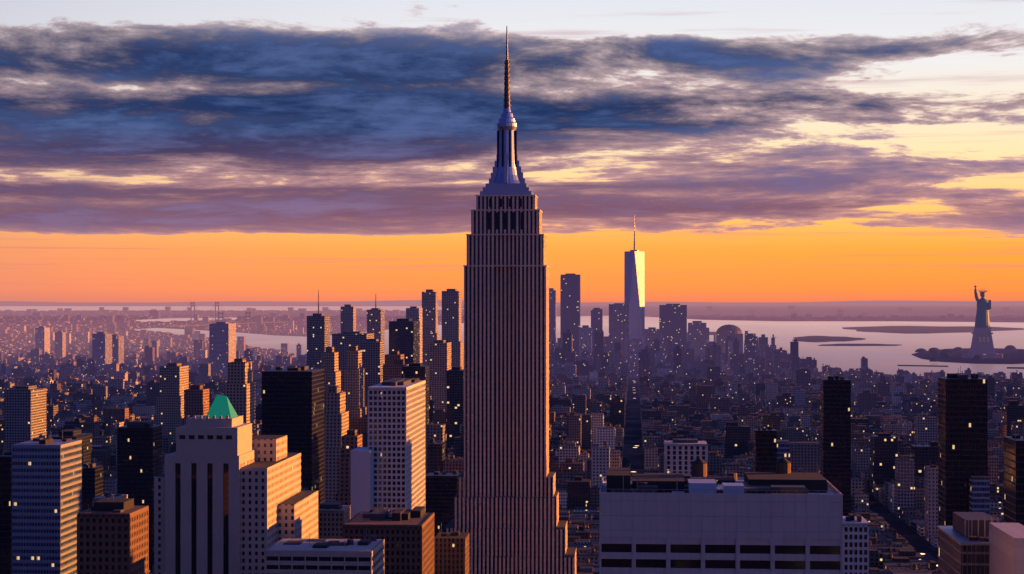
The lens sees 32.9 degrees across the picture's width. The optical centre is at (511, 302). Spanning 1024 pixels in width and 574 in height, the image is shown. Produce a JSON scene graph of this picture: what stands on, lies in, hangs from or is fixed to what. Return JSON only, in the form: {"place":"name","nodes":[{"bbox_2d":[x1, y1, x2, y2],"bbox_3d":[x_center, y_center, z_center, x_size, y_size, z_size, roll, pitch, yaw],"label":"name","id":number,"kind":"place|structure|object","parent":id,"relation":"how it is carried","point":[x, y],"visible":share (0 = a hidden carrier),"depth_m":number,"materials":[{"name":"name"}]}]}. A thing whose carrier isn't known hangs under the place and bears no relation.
{"place":"outdoors","nodes":[
{"label":"outdoors","id":0,"kind":"place"},
{"bbox_2d":[136,317,236,322],"bbox_3d":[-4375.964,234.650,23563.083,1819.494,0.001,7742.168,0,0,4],"label":"narrows water","id":1,"kind":"structure","parent":0,"point":[177,319],"depth_m":24061.50,"materials":[{"name":"grey liquid"}]},
{"bbox_2d":[0,306,463,310],"bbox_3d":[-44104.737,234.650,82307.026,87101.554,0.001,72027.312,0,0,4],"label":"sea water","id":2,"kind":"structure","parent":0,"point":[178,308],"depth_m":83112.13,"materials":[{"name":"grey liquid"}]},
{"bbox_2d":[0,26,1023,573],"bbox_3d":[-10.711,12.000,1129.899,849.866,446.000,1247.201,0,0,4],"label":"skyscrapers","id":3,"kind":"structure","parent":0,"point":[226,492],"depth_m":1019.76,"materials":[{"name":"stone"}]},
{"bbox_2d":[0,305,1023,568],"bbox_3d":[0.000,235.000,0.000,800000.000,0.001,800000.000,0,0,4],"label":"ground","id":4,"kind":"structure","parent":0,"point":[634,463],"depth_m":4477.92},
{"bbox_2d":[157,302,247,319],"bbox_3d":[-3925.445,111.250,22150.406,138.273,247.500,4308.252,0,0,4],"label":"suspension bridge","id":5,"kind":"structure","parent":4,"relation":"on","point":[203,314],"depth_m":21967.01,"materials":[{"name":"grey metal"}]},
{"bbox_2d":[162,311,294,326],"bbox_3d":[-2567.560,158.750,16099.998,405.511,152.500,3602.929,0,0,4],"label":"suspension bridge","id":6,"kind":"structure","parent":4,"relation":"on","point":[245,314],"depth_m":16042.91,"materials":[{"name":"grey metal"}]},
{"bbox_2d":[0,273,1023,573],"bbox_3d":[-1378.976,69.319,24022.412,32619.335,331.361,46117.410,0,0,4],"label":"city blocks","id":7,"kind":"structure","parent":4,"relation":"on","point":[92,381],"depth_m":3499.67,"materials":[{"name":"grey concrete"}]},
{"bbox_2d":[0,300,1023,304],"bbox_3d":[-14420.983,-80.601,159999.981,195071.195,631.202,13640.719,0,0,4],"label":"hills","id":8,"kind":"structure","parent":4,"relation":"on","point":[407,302],"depth_m":160000.00,"materials":[{"name":"purple"}]},
{"bbox_2d":[624,215,644,348],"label":"skyscraper","id":9,"kind":"structure","parent":4,"relation":"on","point":[634,279],"depth_m":5852.55,"materials":[{"name":"grey glass"}]},
{"bbox_2d":[792,336,865,341],"bbox_3d":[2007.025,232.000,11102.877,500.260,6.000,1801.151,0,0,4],"label":"island","id":10,"kind":"structure","parent":4,"relation":"on","point":[821,339],"depth_m":10879.69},
{"bbox_2d":[818,344,899,345],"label":"island","id":11,"kind":"structure","parent":4,"relation":"on","point":[859,345],"depth_m":9438.40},
{"bbox_2d":[842,326,1023,333],"bbox_3d":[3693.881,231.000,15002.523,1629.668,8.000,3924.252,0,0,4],"label":"island","id":12,"kind":"structure","parent":4,"relation":"on","point":[922,329],"depth_m":14620.56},
{"bbox_2d":[912,348,1023,363],"bbox_3d":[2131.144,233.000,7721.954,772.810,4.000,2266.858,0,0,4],"label":"island","id":13,"kind":"structure","parent":4,"relation":"on","point":[1015,357],"depth_m":7158.20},
{"bbox_2d":[915,345,1023,361],"bbox_3d":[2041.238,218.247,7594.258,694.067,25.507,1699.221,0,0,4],"label":"trees","id":14,"kind":"object","parent":13,"relation":"on","point":[945,353],"visible":1,"depth_m":7692.33,"materials":[{"name":"green plant"}]},
{"bbox_2d":[961,283,1002,358],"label":"statue of liberty","id":15,"kind":"object","parent":13,"relation":"on","point":[982,345],"visible":1,"depth_m":7214.90,"materials":[{"name":"green weathered copper"},{"name":"granite"}]},
{"bbox_2d":[0,0,1023,301],"label":"sky","id":16,"kind":"structure","parent":0,"point":[151,150],"materials":[{"name":"orange"}]},
{"bbox_2d":[135,316,1023,378],"bbox_3d":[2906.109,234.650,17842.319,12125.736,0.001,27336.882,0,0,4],"label":"bay water","id":17,"kind":"structure","parent":0,"point":[887,359],"depth_m":10725.64,"materials":[{"name":"grey liquid"}]},
{"bbox_2d":[898,365,947,366],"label":"pier","id":18,"kind":"structure","parent":17,"relation":"in","point":[925,365],"depth_m":6388.99,"materials":[{"name":"grey concrete"}]},
{"bbox_2d":[1007,367,1023,368],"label":"pier","id":19,"kind":"structure","parent":17,"relation":"in","point":[1015,367],"depth_m":6177.41,"materials":[{"name":"grey concrete"}]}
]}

